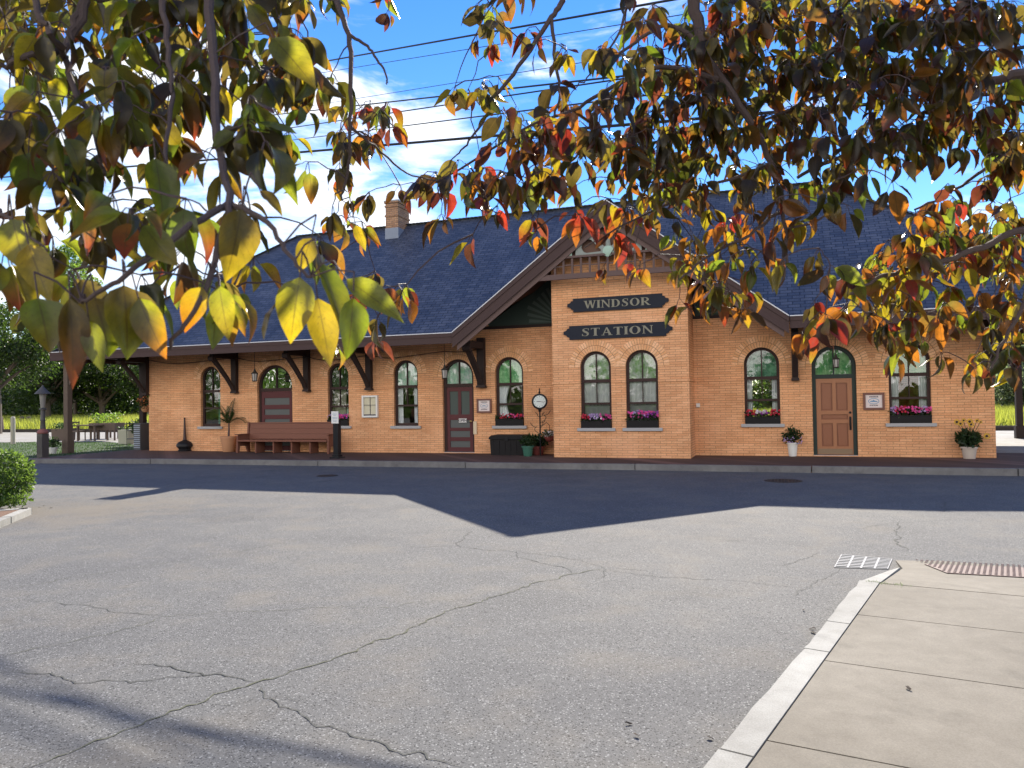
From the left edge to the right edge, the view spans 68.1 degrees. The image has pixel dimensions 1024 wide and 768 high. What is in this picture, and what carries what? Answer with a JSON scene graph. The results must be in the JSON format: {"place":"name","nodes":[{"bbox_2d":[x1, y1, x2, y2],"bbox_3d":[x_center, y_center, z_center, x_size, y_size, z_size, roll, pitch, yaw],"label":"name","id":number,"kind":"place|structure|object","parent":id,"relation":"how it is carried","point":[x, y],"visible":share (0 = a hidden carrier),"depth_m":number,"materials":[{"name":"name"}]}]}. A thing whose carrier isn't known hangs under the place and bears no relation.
{"place":"outdoors","nodes":[
{"label":"outdoors","id":0,"kind":"place"},
{"bbox_2d":[0,441,133,457],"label":"lawn","id":1,"kind":"structure","parent":0,"point":[76,450],"depth_m":30.63,"materials":[{"name":"plant"}]},
{"bbox_2d":[10,416,15,443],"bbox_3d":[-23.188,2.194,35.221,0.198,1.389,0.198,-1,-1,20],"label":"timber post","id":2,"kind":"object","parent":1,"relation":"on","point":[12,437],"visible":0.87,"depth_m":35.15,"materials":[{"name":"white wood"}]},
{"bbox_2d":[34,385,50,457],"bbox_3d":[-15.759,1.251,25.457,0.500,2.436,0.492,-1,-1,20],"label":"lamp post","id":3,"kind":"object","parent":1,"relation":"on","point":[42,438],"visible":1,"depth_m":25.38,"materials":[{"name":"black metal"}]},
{"bbox_2d":[49,436,60,453],"bbox_3d":[-16.528,2.171,27.235,0.561,0.658,0.527,-1,-1,20],"label":"potted plant","id":4,"kind":"object","parent":1,"relation":"on","point":[53,448],"visible":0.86,"depth_m":27.17,"materials":[{"name":"green plant"}]},
{"bbox_2d":[126,418,147,438],"bbox_3d":[-15.553,1.985,31.667,1.116,1.185,0.644,-1,-1,20],"label":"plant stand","id":5,"kind":"object","parent":1,"relation":"on","point":[132,426],"visible":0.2,"depth_m":31.59,"materials":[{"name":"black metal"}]},
{"bbox_2d":[2,413,148,428],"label":"meadow grass","id":6,"kind":"structure","parent":0,"point":[51,420],"depth_m":63.19,"materials":[{"name":"plant"}]},
{"bbox_2d":[109,423,130,438],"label":"table","id":7,"kind":"object","parent":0,"point":[110,435],"visible":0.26,"depth_m":40.19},
{"bbox_2d":[220,0,675,79],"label":"overhead wire","id":8,"kind":"object","parent":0,"point":[606,11],"visible":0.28,"depth_m":20.08,"materials":[{"name":"black metal"}]},
{"bbox_2d":[248,6,734,84],"bbox_3d":[-1.458,-9.886,22.439,0.018,15.700,56.410,0,-2,-39],"label":"overhead wire","id":9,"kind":"object","parent":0,"point":[505,43],"visible":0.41,"depth_m":20.99,"materials":[{"name":"black metal"}]},
{"bbox_2d":[3,92,1004,177],"bbox_3d":[-6.107,-5.847,19.315,62.451,9.540,0.050,-2,-2,36],"label":"overhead wire","id":10,"kind":"object","parent":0,"point":[496,135],"visible":0.19,"depth_m":15.77,"materials":[{"name":"black metal"}]},
{"bbox_2d":[0,463,1023,767],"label":"road","id":11,"kind":"structure","parent":0,"point":[576,669],"depth_m":6.80,"materials":[{"name":"grey asphalt"}]},
{"bbox_2d":[0,508,31,527],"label":"planting bed","id":12,"kind":"object","parent":11,"relation":"on","point":[8,516],"visible":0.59,"depth_m":12.22,"materials":[{"name":"grey concrete"}]},
{"bbox_2d":[0,448,37,508],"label":"round bush","id":13,"kind":"object","parent":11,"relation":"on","point":[12,494],"visible":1,"depth_m":13.36,"materials":[{"name":"green plant"}]},
{"bbox_2d":[4,671,209,682],"bbox_3d":[-2.721,1.947,5.025,1.514,0.001,0.203,-1,-1,4],"label":"road crack","id":14,"kind":"object","parent":11,"relation":"on","point":[51,673],"visible":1,"depth_m":5.02,"materials":[{"name":"grey asphalt"}]},
{"bbox_2d":[14,542,287,587],"bbox_3d":[-3.870,2.045,8.751,0.167,0.001,3.452,-2,-2,43],"label":"road crack","id":15,"kind":"object","parent":11,"relation":"on","point":[140,566],"visible":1,"depth_m":8.49,"materials":[{"name":"black asphalt"}]},
{"bbox_2d":[151,663,256,681],"bbox_3d":[-2.165,1.940,5.123,1.116,0.001,0.099,-1,-1,20],"label":"road crack","id":16,"kind":"object","parent":11,"relation":"on","point":[198,672],"visible":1,"depth_m":5.09,"materials":[{"name":"black asphalt"}]},
{"bbox_2d":[11,602,427,653],"bbox_3d":[-2.305,1.970,6.421,3.318,0.001,0.596,0,-1,-22],"label":"road crack","id":17,"kind":"object","parent":11,"relation":"on","point":[224,611],"visible":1,"depth_m":6.54,"materials":[{"name":"black asphalt"}]},
{"bbox_2d":[39,569,595,763],"bbox_3d":[-0.823,1.936,5.966,0.284,0.001,5.414,-2,-2,39],"label":"road crack","id":18,"kind":"object","parent":11,"relation":"on","point":[291,670],"visible":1,"depth_m":4.98,"materials":[{"name":"black asphalt"}]},
{"bbox_2d":[317,474,337,476],"bbox_3d":[-4.578,2.267,18.770,0.538,0.010,0.538,-1,-1,20],"label":"manhole cover","id":19,"kind":"object","parent":11,"relation":"on","point":[330,475],"visible":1,"depth_m":18.73,"materials":[{"name":"metal"}]},
{"bbox_2d":[260,686,465,767],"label":"road crack","id":20,"kind":"object","parent":11,"relation":"on","point":[425,753],"visible":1,"depth_m":4.08,"materials":[{"name":"grey asphalt"}]},
{"bbox_2d":[5,458,1023,475],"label":"kerb","id":21,"kind":"structure","parent":11,"relation":"on","point":[807,469],"depth_m":19.34,"materials":[{"name":"concrete"}]},
{"bbox_2d":[764,479,801,482],"bbox_3d":[5.724,2.038,15.996,0.762,0.010,0.762,-1,-1,20],"label":"manhole cover","id":22,"kind":"object","parent":11,"relation":"on","point":[783,480],"visible":1,"depth_m":15.95,"materials":[{"name":"metal"}]},
{"bbox_2d":[704,567,899,767],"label":"sidewalk kerb","id":23,"kind":"structure","parent":11,"relation":"on","point":[744,743],"depth_m":4.35,"materials":[{"name":"concrete"}]},
{"bbox_2d":[834,554,891,568],"bbox_3d":[3.748,1.904,8.071,0.518,0.006,0.709,-2,-1,29],"label":"drain grate","id":24,"kind":"object","parent":11,"relation":"on","point":[853,561],"visible":1,"depth_m":8.08,"materials":[{"name":"metal"}]},
{"bbox_2d":[0,431,1023,452],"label":"station platform","id":25,"kind":"structure","parent":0,"point":[1007,442],"depth_m":36.28,"materials":[{"name":"concrete"}]},
{"bbox_2d":[0,297,62,433],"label":"broadleaf tree","id":26,"kind":"object","parent":25,"relation":"on","point":[25,350],"visible":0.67,"depth_m":49.72,"materials":[{"name":"green plant"}]},
{"bbox_2d":[51,421,75,440],"bbox_3d":[-22.579,2.353,38.189,1.158,0.958,0.823,-1,-1,20],"label":"planter","id":27,"kind":"object","parent":25,"relation":"on","point":[58,433],"visible":0.55,"depth_m":37.95,"materials":[{"name":"grey concrete"}]},
{"bbox_2d":[72,421,85,439],"bbox_3d":[-21.478,2.325,37.568,0.450,0.950,0.440,-1,-1,20],"label":"chair","id":28,"kind":"object","parent":25,"relation":"on","point":[78,422],"visible":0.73,"depth_m":37.67,"materials":[{"name":"wood"}]},
{"bbox_2d":[75,425,108,440],"bbox_3d":[-20.610,2.391,37.257,1.250,0.784,0.900,-1,-1,20],"label":"table","id":29,"kind":"object","parent":25,"relation":"on","point":[107,432],"visible":0.81,"depth_m":37.05,"materials":[{"name":"wood"}]},
{"bbox_2d":[96,421,105,439],"bbox_3d":[-20.923,2.339,38.639,0.440,0.950,0.450,0,-1,-23],"label":"chair","id":30,"kind":"object","parent":25,"relation":"on","point":[100,430],"visible":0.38,"depth_m":38.51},
{"bbox_2d":[88,411,125,439],"bbox_3d":[-20.062,2.061,37.481,1.866,1.428,0.768,-1,-1,20],"label":"planter","id":31,"kind":"object","parent":25,"relation":"on","point":[108,425],"visible":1,"depth_m":37.32,"materials":[{"name":"green plant"}]},
{"bbox_2d":[117,426,133,443],"bbox_3d":[-17.030,2.228,33.539,0.750,0.826,0.699,-1,-1,20],"label":"planter","id":32,"kind":"object","parent":25,"relation":"on","point":[122,437],"visible":0.73,"depth_m":33.32,"materials":[{"name":"grey concrete"}]},
{"bbox_2d":[0,0,1023,403],"label":"sky","id":33,"kind":"structure","parent":0,"point":[420,21],"materials":[{"name":"blue"}]},
{"bbox_2d":[237,54,818,118],"bbox_3d":[-2.671,-8.304,22.050,0.039,9.419,34.224,0,-2,-37],"label":"overhead wire","id":34,"kind":"object","parent":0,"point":[600,78],"visible":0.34,"depth_m":18.28,"materials":[{"name":"black metal"}]},
{"bbox_2d":[41,449,1023,472],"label":"pavement","id":35,"kind":"structure","parent":0,"point":[1008,460],"depth_m":20.59,"materials":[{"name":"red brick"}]},
{"bbox_2d":[134,423,148,449],"bbox_3d":[-14.028,1.994,28.908,0.330,1.000,0.715,-1,-1,20],"label":"louvred box","id":36,"kind":"object","parent":35,"relation":"on","point":[141,436],"visible":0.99,"depth_m":28.61,"materials":[{"name":"grey metal"}]},
{"bbox_2d":[176,418,192,450],"bbox_3d":[-11.858,1.822,27.462,0.570,1.210,0.570,-1,-1,20],"label":"iron pot","id":37,"kind":"object","parent":35,"relation":"on","point":[184,444],"visible":1,"depth_m":27.30,"materials":[{"name":"black metal"}]},
{"bbox_2d":[210,398,246,451],"bbox_3d":[-9.940,1.434,26.587,1.426,1.885,0.917,-1,-1,20],"label":"potted palm","id":38,"kind":"object","parent":35,"relation":"on","point":[228,442],"visible":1,"depth_m":26.51,"materials":[{"name":"ceramic"}]},
{"bbox_2d":[235,422,332,453],"bbox_3d":[-7.604,1.803,25.630,3.734,1.030,0.720,-1,-1,20],"label":"bench","id":39,"kind":"object","parent":35,"relation":"on","point":[277,434],"visible":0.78,"depth_m":25.81,"materials":[{"name":"red wood"}]},
{"bbox_2d":[330,411,344,458],"bbox_3d":[-5.246,1.518,22.726,0.340,1.400,0.340,-1,-1,20],"label":"sign post","id":40,"kind":"object","parent":35,"relation":"on","point":[335,421],"visible":1,"depth_m":22.65,"materials":[{"name":"black metal"}]},
{"bbox_2d":[489,434,528,454],"bbox_3d":[-0.063,1.837,22.919,1.145,0.600,0.620,-1,-1,20],"label":"storage chest","id":41,"kind":"object","parent":35,"relation":"on","point":[505,444],"visible":0.89,"depth_m":22.70,"materials":[{"name":"black plastic"}]},
{"bbox_2d":[518,433,535,455],"bbox_3d":[0.447,1.762,22.233,0.556,0.703,0.493,-1,-1,20],"label":"potted plant","id":42,"kind":"object","parent":35,"relation":"on","point":[528,441],"visible":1,"depth_m":22.12,"materials":[{"name":"green plant"}]},
{"bbox_2d":[49,181,1023,458],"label":"station building","id":43,"kind":"structure","parent":35,"relation":"on","point":[507,313],"depth_m":21.97,"materials":[{"name":"brick"}]},
{"bbox_2d":[134,395,148,411],"bbox_3d":[-14.336,0.034,29.643,0.695,2.140,0.645,-1,-1,20],"label":"hanging plant","id":44,"kind":"object","parent":43,"relation":"hanging from","point":[144,407],"visible":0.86,"depth_m":29.50,"materials":[{"name":"brown plant"}]},
{"bbox_2d":[197,367,222,428],"bbox_3d":[-10.757,0.485,27.399,1.070,2.255,0.545,-1,-1,20],"label":"window","id":45,"kind":"structure","parent":43,"relation":"in","point":[211,377],"depth_m":27.41,"materials":[{"name":"brown paint"}]},
{"bbox_2d":[251,352,257,381],"bbox_3d":[-8.721,-0.598,25.683,0.242,1.031,0.242,-1,-1,20],"label":"hanging lantern","id":46,"kind":"object","parent":43,"relation":"hanging from","point":[254,373],"visible":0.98,"depth_m":25.62,"materials":[{"name":"black metal"}]},
{"bbox_2d":[259,365,292,450],"bbox_3d":[-8.183,0.835,26.406,1.450,3.023,0.225,-1,-1,20],"label":"door","id":47,"kind":"structure","parent":43,"relation":"in","point":[275,406],"depth_m":26.43,"materials":[{"name":"brown paint"}]},
{"bbox_2d":[147,349,476,363],"bbox_3d":[-7.270,-0.905,25.732,13.098,0.311,0.023,-1,-1,20],"label":"gutter","id":48,"kind":"object","parent":43,"relation":"attached to","point":[312,358],"depth_m":25.58,"materials":[{"name":"black metal"}]},
{"bbox_2d":[326,413,348,425],"bbox_3d":[-5.807,1.191,25.422,0.887,0.422,0.327,-1,-1,20],"label":"flower box","id":49,"kind":"object","parent":43,"relation":"on","point":[345,422],"visible":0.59,"depth_m":25.29,"materials":[{"name":"black plastic"}]},
{"bbox_2d":[329,364,351,427],"bbox_3d":[-5.782,0.389,25.573,1.010,2.205,0.445,-1,-1,20],"label":"window","id":50,"kind":"structure","parent":43,"relation":"in","point":[338,379],"depth_m":25.66,"materials":[{"name":"brown paint"}]},
{"bbox_2d":[361,395,378,416],"bbox_3d":[-4.675,0.738,24.967,0.584,0.723,0.087,-1,-1,20],"label":"notice board","id":51,"kind":"object","parent":43,"relation":"attached to","point":[370,405],"visible":1,"depth_m":24.97,"materials":[{"name":"white paint"}]},
{"bbox_2d":[390,360,420,428],"bbox_3d":[-3.418,0.326,24.660,1.080,2.235,0.312,-1,-1,20],"label":"window","id":52,"kind":"structure","parent":43,"relation":"in","point":[406,373],"depth_m":24.78,"materials":[{"name":"glass"}]},
{"bbox_2d":[441,344,447,378],"bbox_3d":[-2.077,-0.715,23.315,0.242,1.116,0.242,-1,-1,20],"label":"hanging lantern","id":53,"kind":"object","parent":43,"relation":"hanging from","point":[444,369],"visible":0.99,"depth_m":23.25,"materials":[{"name":"black metal"}]},
{"bbox_2d":[444,359,474,452],"bbox_3d":[-1.656,0.693,24.080,1.070,2.993,0.225,-1,-1,20],"label":"door","id":54,"kind":"structure","parent":43,"relation":"in","point":[458,388],"depth_m":24.10,"materials":[{"name":"brown paint"}]},
{"bbox_2d":[476,398,491,412],"bbox_3d":[-0.869,0.679,23.631,0.491,0.446,0.047,-1,-1,20],"label":"wall plaque","id":55,"kind":"object","parent":43,"relation":"attached to","point":[484,405],"depth_m":23.62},
{"bbox_2d":[495,413,523,425],"bbox_3d":[-0.068,1.089,23.386,0.973,0.392,0.331,-1,-1,20],"label":"flower box","id":56,"kind":"object","parent":43,"relation":"on","point":[514,420],"visible":1,"depth_m":23.30,"materials":[{"name":"black plastic"}]},
{"bbox_2d":[492,357,526,428],"bbox_3d":[-0.054,0.260,23.465,1.120,2.225,0.320,-1,-1,20],"label":"window","id":57,"kind":"structure","parent":43,"relation":"in","point":[509,372],"depth_m":23.59,"materials":[{"name":"glass"}]},
{"bbox_2d":[580,413,611,427],"bbox_3d":[2.367,1.019,21.236,0.959,0.419,0.327,-1,-1,20],"label":"flower box","id":58,"kind":"object","parent":43,"relation":"on","point":[602,422],"visible":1,"depth_m":21.16,"materials":[{"name":"black plastic"}]},
{"bbox_2d":[577,352,615,430],"bbox_3d":[2.374,0.189,21.314,1.080,2.255,0.298,-1,-1,20],"label":"window","id":59,"kind":"structure","parent":43,"relation":"in","point":[595,366],"depth_m":21.42,"materials":[{"name":"glass"}]},
{"bbox_2d":[563,321,672,339],"bbox_3d":[2.907,-1.474,21.030,3.054,0.389,0.070,-1,-1,20],"label":"name board","id":60,"kind":"object","parent":43,"relation":"attached to","point":[643,329],"visible":1,"depth_m":20.99,"materials":[{"name":"black wood"}]},
{"bbox_2d":[567,293,668,311],"bbox_3d":[2.912,-2.250,21.040,2.842,0.380,0.070,-1,-1,20],"label":"name board","id":61,"kind":"object","parent":43,"relation":"attached to","point":[657,300],"visible":1,"depth_m":21.00,"materials":[{"name":"black wood"}]},
{"bbox_2d":[625,410,658,427],"bbox_3d":[3.595,0.947,20.782,0.986,0.504,0.302,-1,-1,20],"label":"flower box","id":62,"kind":"object","parent":43,"relation":"on","point":[653,422],"visible":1,"depth_m":20.74,"materials":[{"name":"black plastic"}]},
{"bbox_2d":[623,350,662,430],"bbox_3d":[3.594,0.165,20.880,1.090,2.245,0.298,-1,-1,20],"label":"window","id":63,"kind":"structure","parent":43,"relation":"in","point":[641,366],"depth_m":20.98,"materials":[{"name":"brown paint"}]},
{"bbox_2d":[744,409,779,423],"bbox_3d":[6.920,0.891,20.883,1.013,0.411,0.312,-1,-1,20],"label":"flower box","id":64,"kind":"object","parent":43,"relation":"on","point":[762,417],"visible":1,"depth_m":20.82,"materials":[{"name":"black plastic"}]},
{"bbox_2d":[741,348,784,426],"bbox_3d":[6.918,0.077,20.977,1.130,2.215,0.312,-1,-1,20],"label":"window","id":65,"kind":"structure","parent":43,"relation":"in","point":[761,364],"depth_m":21.05,"materials":[{"name":"glass"}]},
{"bbox_2d":[812,346,857,455],"bbox_3d":[8.670,0.445,20.401,1.100,2.993,0.225,-1,-1,20],"label":"door","id":66,"kind":"structure","parent":43,"relation":"in","point":[834,401],"depth_m":20.40,"materials":[{"name":"brown wood"}]},
{"bbox_2d":[832,337,839,367],"bbox_3d":[8.423,-1.020,19.734,0.198,1.203,0.198,-1,-1,20],"label":"hanging lantern","id":67,"kind":"object","parent":43,"relation":"hanging from","point":[835,359],"visible":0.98,"depth_m":19.69,"materials":[{"name":"black metal"}]},
{"bbox_2d":[863,392,884,409],"bbox_3d":[9.517,0.451,19.931,0.508,0.451,0.047,-1,-1,20],"label":"wall plaque","id":68,"kind":"object","parent":43,"relation":"attached to","point":[873,401],"depth_m":19.93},
{"bbox_2d":[888,405,931,422],"bbox_3d":[10.336,0.782,19.677,1.062,0.465,0.333,-1,-1,20],"label":"flower box","id":69,"kind":"object","parent":43,"relation":"on","point":[901,416],"visible":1,"depth_m":19.61,"materials":[{"name":"black plastic"}]},
{"bbox_2d":[886,343,936,426],"bbox_3d":[10.351,0.000,19.754,1.180,2.205,0.312,-1,-1,20],"label":"window","id":70,"kind":"structure","parent":43,"relation":"in","point":[923,372],"depth_m":19.78,"materials":[{"name":"glass"}]},
{"bbox_2d":[531,388,549,455],"bbox_3d":[0.839,1.111,22.400,0.637,1.999,0.206,-1,-1,7],"label":"pavement clock","id":71,"kind":"object","parent":35,"relation":"on","point":[539,401],"visible":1,"depth_m":22.33,"materials":[{"name":"black metal"}]},
{"bbox_2d":[540,429,553,441],"bbox_3d":[1.107,1.504,22.269,0.564,0.390,0.483,-1,-1,20],"label":"hanging basket","id":72,"kind":"object","parent":71,"relation":"hanging from","point":[548,435],"visible":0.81,"depth_m":22.17,"materials":[{"name":"metal"}]},
{"bbox_2d":[532,434,548,454],"bbox_3d":[0.798,1.782,22.648,0.630,0.668,0.645,-1,-1,20],"label":"potted plant","id":73,"kind":"object","parent":35,"relation":"on","point":[536,448],"visible":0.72,"depth_m":22.53,"materials":[{"name":"green plant"}]},
{"bbox_2d":[781,425,802,455],"bbox_3d":[7.651,1.528,20.599,0.661,0.863,0.552,-1,-1,20],"label":"potted plant","id":74,"kind":"object","parent":35,"relation":"on","point":[791,443],"visible":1,"depth_m":20.51,"materials":[{"name":"green plant"}]},
{"bbox_2d":[954,418,989,458],"bbox_3d":[11.459,1.352,18.885,0.815,1.018,0.623,-2,-2,41],"label":"potted plant","id":75,"kind":"object","parent":35,"relation":"on","point":[967,442],"visible":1,"depth_m":18.81,"materials":[{"name":"green plant"}]},
{"bbox_2d":[276,2,953,111],"bbox_3d":[-1.597,-8.923,22.420,0.016,12.053,44.095,0,-1,-35],"label":"overhead wire","id":76,"kind":"object","parent":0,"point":[499,75],"visible":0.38,"depth_m":22.60,"materials":[{"name":"black metal"}]},
{"bbox_2d":[234,20,1019,136],"bbox_3d":[-2.041,-8.015,21.822,0.033,9.344,39.060,0,-2,-38],"label":"overhead wire","id":77,"kind":"object","parent":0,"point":[502,96],"visible":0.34,"depth_m":18.97,"materials":[{"name":"black metal"}]},
{"bbox_2d":[294,46,1023,139],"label":"overhead wire","id":78,"kind":"object","parent":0,"point":[912,61],"visible":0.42,"depth_m":18.34,"materials":[{"name":"black metal"}]},
{"bbox_2d":[753,407,780,418],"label":"meadow grass","id":79,"kind":"structure","parent":0,"point":[769,410],"depth_m":51.20,"materials":[{"name":"plant"}]},
{"bbox_2d":[748,560,1023,767],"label":"sidewalk","id":80,"kind":"structure","parent":0,"point":[947,649],"depth_m":4.35,"materials":[{"name":"concrete"}]},
{"bbox_2d":[0,0,1023,393],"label":"crabapple tree","id":81,"kind":"object","parent":80,"relation":"on","point":[82,320],"visible":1,"depth_m":1.91,"materials":[{"name":"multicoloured plant"}]},
{"bbox_2d":[916,559,1023,577],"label":"tactile pad","id":82,"kind":"object","parent":80,"relation":"on","point":[997,570],"visible":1,"depth_m":7.52,"materials":[{"name":"grey concrete"}]},
{"bbox_2d":[995,401,1023,424],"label":"meadow grass","id":83,"kind":"structure","parent":0,"point":[1005,415],"depth_m":38.95,"materials":[{"name":"yellow plant"}]},
{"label":"meadow","id":84,"kind":"structure","parent":0,"visible":0},
{"bbox_2d":[0,306,29,412],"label":"broadleaf tree","id":85,"kind":"object","parent":84,"relation":"on","point":[14,341],"visible":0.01,"depth_m":110.72,"materials":[{"name":"green plant"}]},
{"bbox_2d":[1,342,101,416],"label":"broadleaf tree","id":86,"kind":"object","parent":84,"relation":"on","point":[49,386],"visible":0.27,"depth_m":84.05,"materials":[{"name":"green plant"}]},
{"bbox_2d":[1,379,138,416],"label":"undergrowth","id":87,"kind":"object","parent":84,"relation":"on","point":[91,406],"visible":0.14,"depth_m":97.87,"materials":[{"name":"green plant"}]},
{"bbox_2d":[56,244,102,415],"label":"broadleaf tree","id":88,"kind":"object","parent":84,"relation":"on","point":[67,251],"visible":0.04,"depth_m":95.52,"materials":[{"name":"green plant"}]},
{"bbox_2d":[35,363,137,413],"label":"broadleaf tree","id":89,"kind":"object","parent":84,"relation":"on","point":[104,393],"visible":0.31,"depth_m":88.30,"materials":[{"name":"green plant"}]},
{"bbox_2d":[90,364,148,415],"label":"broadleaf tree","id":90,"kind":"object","parent":84,"relation":"on","point":[134,387],"visible":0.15,"depth_m":81.69,"materials":[{"name":"green plant"}]},
{"bbox_2d":[28,393,1013,415],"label":"wood","id":91,"kind":"object","parent":84,"relation":"on","point":[759,406],"visible":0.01,"depth_m":84.61,"materials":[{"name":"wood"}]},
{"bbox_2d":[752,375,779,408],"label":"broadleaf tree","id":92,"kind":"object","parent":84,"relation":"on","point":[759,386],"visible":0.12,"depth_m":61.86,"materials":[{"name":"green plant"}]},
{"bbox_2d":[994,345,1023,408],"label":"broadleaf tree","id":93,"kind":"object","parent":84,"relation":"on","point":[1005,391],"visible":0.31,"depth_m":54.27,"materials":[{"name":"green plant"}]},
{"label":"trackbed","id":94,"kind":"structure","parent":0,"visible":0},
{"bbox_2d":[2,425,1013,431],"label":"rails","id":95,"kind":"object","parent":94,"relation":"on","point":[1004,427],"depth_m":51.69,"materials":[{"name":"metal"}]}
]}

